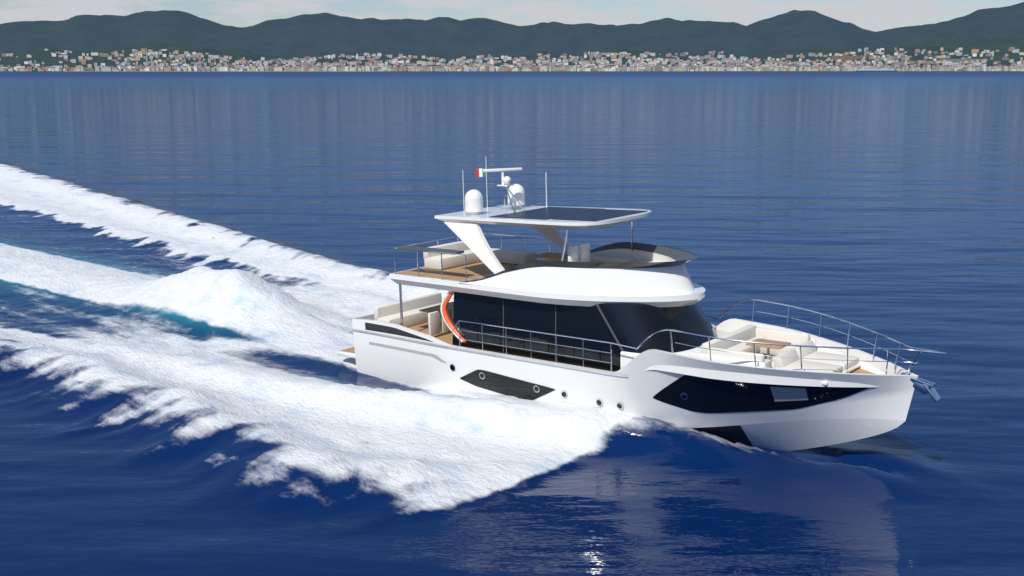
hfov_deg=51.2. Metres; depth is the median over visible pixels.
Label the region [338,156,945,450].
yacht
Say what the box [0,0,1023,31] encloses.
sky
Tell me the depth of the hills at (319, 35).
11289.58 m
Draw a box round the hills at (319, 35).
[0,2,1023,57]
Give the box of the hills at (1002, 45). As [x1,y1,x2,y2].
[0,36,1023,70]
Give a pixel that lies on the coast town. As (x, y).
(847, 64)
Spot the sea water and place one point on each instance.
(962, 131)
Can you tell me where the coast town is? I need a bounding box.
[0,47,1023,71]

